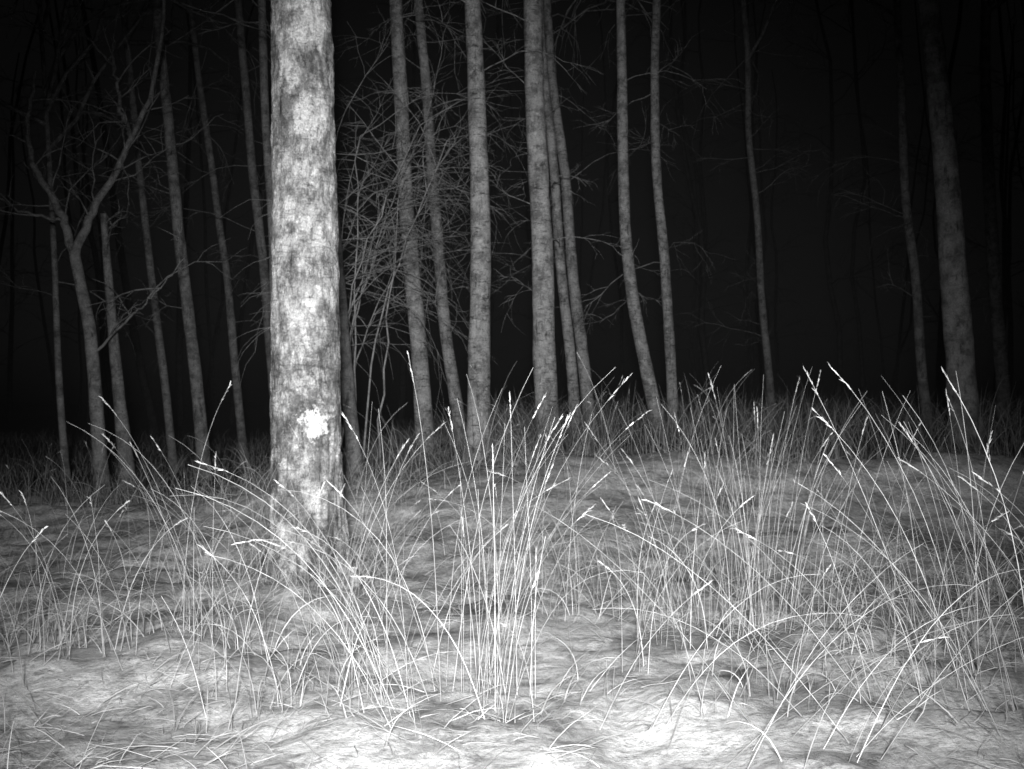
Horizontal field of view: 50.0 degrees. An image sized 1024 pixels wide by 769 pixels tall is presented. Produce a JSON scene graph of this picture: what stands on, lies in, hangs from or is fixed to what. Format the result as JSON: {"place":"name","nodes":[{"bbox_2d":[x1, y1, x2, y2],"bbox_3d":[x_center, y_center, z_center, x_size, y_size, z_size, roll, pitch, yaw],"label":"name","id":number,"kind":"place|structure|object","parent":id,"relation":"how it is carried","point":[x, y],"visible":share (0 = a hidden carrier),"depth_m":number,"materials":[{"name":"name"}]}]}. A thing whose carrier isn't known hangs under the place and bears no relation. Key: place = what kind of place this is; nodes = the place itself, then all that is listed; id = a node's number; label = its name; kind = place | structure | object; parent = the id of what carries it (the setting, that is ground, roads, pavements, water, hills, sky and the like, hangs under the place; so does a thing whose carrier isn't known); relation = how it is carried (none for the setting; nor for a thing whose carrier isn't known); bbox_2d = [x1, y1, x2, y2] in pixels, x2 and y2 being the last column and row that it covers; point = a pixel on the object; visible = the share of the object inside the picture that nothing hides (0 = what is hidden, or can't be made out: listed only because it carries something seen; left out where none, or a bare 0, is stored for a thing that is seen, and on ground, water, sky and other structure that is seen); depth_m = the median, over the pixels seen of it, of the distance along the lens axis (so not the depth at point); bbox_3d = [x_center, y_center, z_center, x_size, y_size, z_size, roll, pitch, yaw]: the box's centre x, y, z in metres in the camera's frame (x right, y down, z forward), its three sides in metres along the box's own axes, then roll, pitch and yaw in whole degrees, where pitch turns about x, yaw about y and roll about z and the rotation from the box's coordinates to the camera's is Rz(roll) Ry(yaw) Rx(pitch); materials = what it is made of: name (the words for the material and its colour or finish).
{"place":"outdoors","nodes":[
{"label":"outdoors","id":0,"kind":"place"},
{"bbox_2d":[0,403,1023,768],"bbox_3d":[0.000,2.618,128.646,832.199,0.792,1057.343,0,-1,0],"label":"ground","id":1,"kind":"structure","parent":0,"point":[718,737],"depth_m":4.06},
{"bbox_2d":[100,201,137,489],"bbox_3d":[-3.298,-0.258,9.287,0.360,2.546,0.545,0,-1,-21],"label":"dead tree","id":2,"kind":"object","parent":1,"relation":"on","point":[124,450],"visible":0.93,"depth_m":9.26,"materials":[{"name":"grey wood"}]},
{"bbox_2d":[0,0,242,493],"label":"dead tree","id":3,"kind":"object","parent":1,"relation":"on","point":[96,404],"visible":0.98,"depth_m":8.98,"materials":[{"name":"grey wood"}]},
{"bbox_2d":[0,0,270,481],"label":"bare tree","id":4,"kind":"object","parent":1,"relation":"on","point":[48,83],"visible":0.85,"depth_m":9.98,"materials":[{"name":"grey plant"}]},
{"bbox_2d":[19,0,271,473],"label":"bare tree","id":5,"kind":"object","parent":1,"relation":"on","point":[168,415],"visible":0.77,"depth_m":11.98,"materials":[{"name":"grey plant"}]},
{"bbox_2d":[43,0,251,480],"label":"bare tree","id":6,"kind":"object","parent":1,"relation":"on","point":[197,389],"visible":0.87,"depth_m":10.43,"materials":[{"name":"grey plant"}]},
{"bbox_2d":[149,0,270,464],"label":"bare tree","id":7,"kind":"object","parent":1,"relation":"on","point":[237,397],"visible":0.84,"depth_m":13.06,"materials":[{"name":"grey plant"}]},
{"bbox_2d":[188,0,271,369],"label":"bare tree","id":8,"kind":"object","parent":1,"relation":"on","point":[264,93],"visible":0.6,"depth_m":9.46,"materials":[{"name":"grey plant"}]},
{"bbox_2d":[128,0,342,397],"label":"bare tree","id":9,"kind":"object","parent":1,"relation":"on","point":[256,207],"visible":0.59,"depth_m":11.99,"materials":[{"name":"grey plant"}]},
{"bbox_2d":[259,0,363,589],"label":"birch tree","id":10,"kind":"object","parent":1,"relation":"on","point":[305,395],"visible":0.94,"depth_m":4.69,"materials":[{"name":"grey plant"}]},
{"bbox_2d":[335,163,366,483],"bbox_3d":[-1.193,-4.799,7.919,4.195,11.262,4.528,1,-1,-38],"label":"bare tree","id":11,"kind":"object","parent":1,"relation":"on","point":[348,397],"visible":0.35,"depth_m":7.96,"materials":[{"name":"grey plant"}]},
{"bbox_2d":[221,1,546,468],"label":"bare shrub","id":12,"kind":"object","parent":1,"relation":"on","point":[367,275],"visible":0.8,"depth_m":9.36,"materials":[{"name":"grey plant"}]},
{"bbox_2d":[335,0,521,450],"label":"birch tree","id":13,"kind":"object","parent":1,"relation":"on","point":[449,359],"visible":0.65,"depth_m":10.95,"materials":[{"name":"grey plant"}]},
{"bbox_2d":[336,0,521,460],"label":"birch tree","id":14,"kind":"object","parent":1,"relation":"on","point":[420,369],"visible":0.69,"depth_m":9.94,"materials":[{"name":"grey plant"}]},
{"bbox_2d":[0,0,1023,432],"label":"background forest","id":15,"kind":"object","parent":1,"relation":"on","point":[698,210],"visible":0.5,"depth_m":27.34,"materials":[{"name":"grey plant"}]},
{"bbox_2d":[0,378,1023,506],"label":"forest grass","id":16,"kind":"structure","parent":1,"relation":"on","point":[942,424],"depth_m":9.14,"materials":[{"name":"grey plant"}]},
{"bbox_2d":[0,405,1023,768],"bbox_3d":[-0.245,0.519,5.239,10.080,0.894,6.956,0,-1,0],"label":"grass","id":17,"kind":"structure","parent":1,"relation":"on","point":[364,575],"depth_m":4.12,"materials":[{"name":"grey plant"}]},
{"bbox_2d":[382,0,676,453],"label":"birch tree","id":18,"kind":"object","parent":1,"relation":"on","point":[544,349],"visible":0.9,"depth_m":8.99,"materials":[{"name":"grey plant"}]},
{"bbox_2d":[462,0,600,460],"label":"birch tree","id":19,"kind":"object","parent":1,"relation":"on","point":[479,343],"visible":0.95,"depth_m":8.47,"materials":[{"name":"grey plant"}]},
{"bbox_2d":[498,0,596,442],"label":"birch tree","id":20,"kind":"object","parent":1,"relation":"on","point":[568,334],"visible":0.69,"depth_m":11.46,"materials":[{"name":"grey plant"}]},
{"bbox_2d":[439,0,675,438],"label":"birch tree","id":21,"kind":"object","parent":1,"relation":"on","point":[584,372],"visible":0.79,"depth_m":12.47,"materials":[{"name":"grey plant"}]},
{"bbox_2d":[489,0,734,442],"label":"birch tree","id":22,"kind":"object","parent":1,"relation":"on","point":[669,343],"visible":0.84,"depth_m":11.99,"materials":[{"name":"grey plant"}]},
{"bbox_2d":[507,0,749,443],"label":"birch tree","id":23,"kind":"object","parent":1,"relation":"on","point":[642,350],"visible":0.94,"depth_m":10.97,"materials":[{"name":"grey plant"}]},
{"bbox_2d":[676,0,844,429],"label":"young tree","id":24,"kind":"object","parent":1,"relation":"on","point":[759,270],"visible":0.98,"depth_m":15.03,"materials":[{"name":"grey plant"}]},
{"bbox_2d":[660,0,1016,434],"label":"young tree","id":25,"kind":"object","parent":1,"relation":"on","point":[919,337],"visible":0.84,"depth_m":13.44,"materials":[{"name":"grey plant"}]},
{"bbox_2d":[918,0,989,449],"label":"pine tree","id":26,"kind":"object","parent":1,"relation":"on","point":[958,334],"visible":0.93,"depth_m":9.40,"materials":[{"name":"grey plant"}]},
{"bbox_2d":[958,0,1023,427],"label":"pine tree","id":27,"kind":"object","parent":1,"relation":"on","point":[999,348],"visible":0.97,"depth_m":15.93,"materials":[{"name":"black plant"}]},
{"bbox_2d":[0,351,1023,768],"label":"tall grass","id":28,"kind":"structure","parent":0,"point":[696,593],"depth_m":3.26,"materials":[{"name":"plant"}]},
{"bbox_2d":[0,0,1023,403],"label":"sky","id":29,"kind":"structure","parent":0,"point":[799,100],"materials":[{"name":"black"}]}
]}

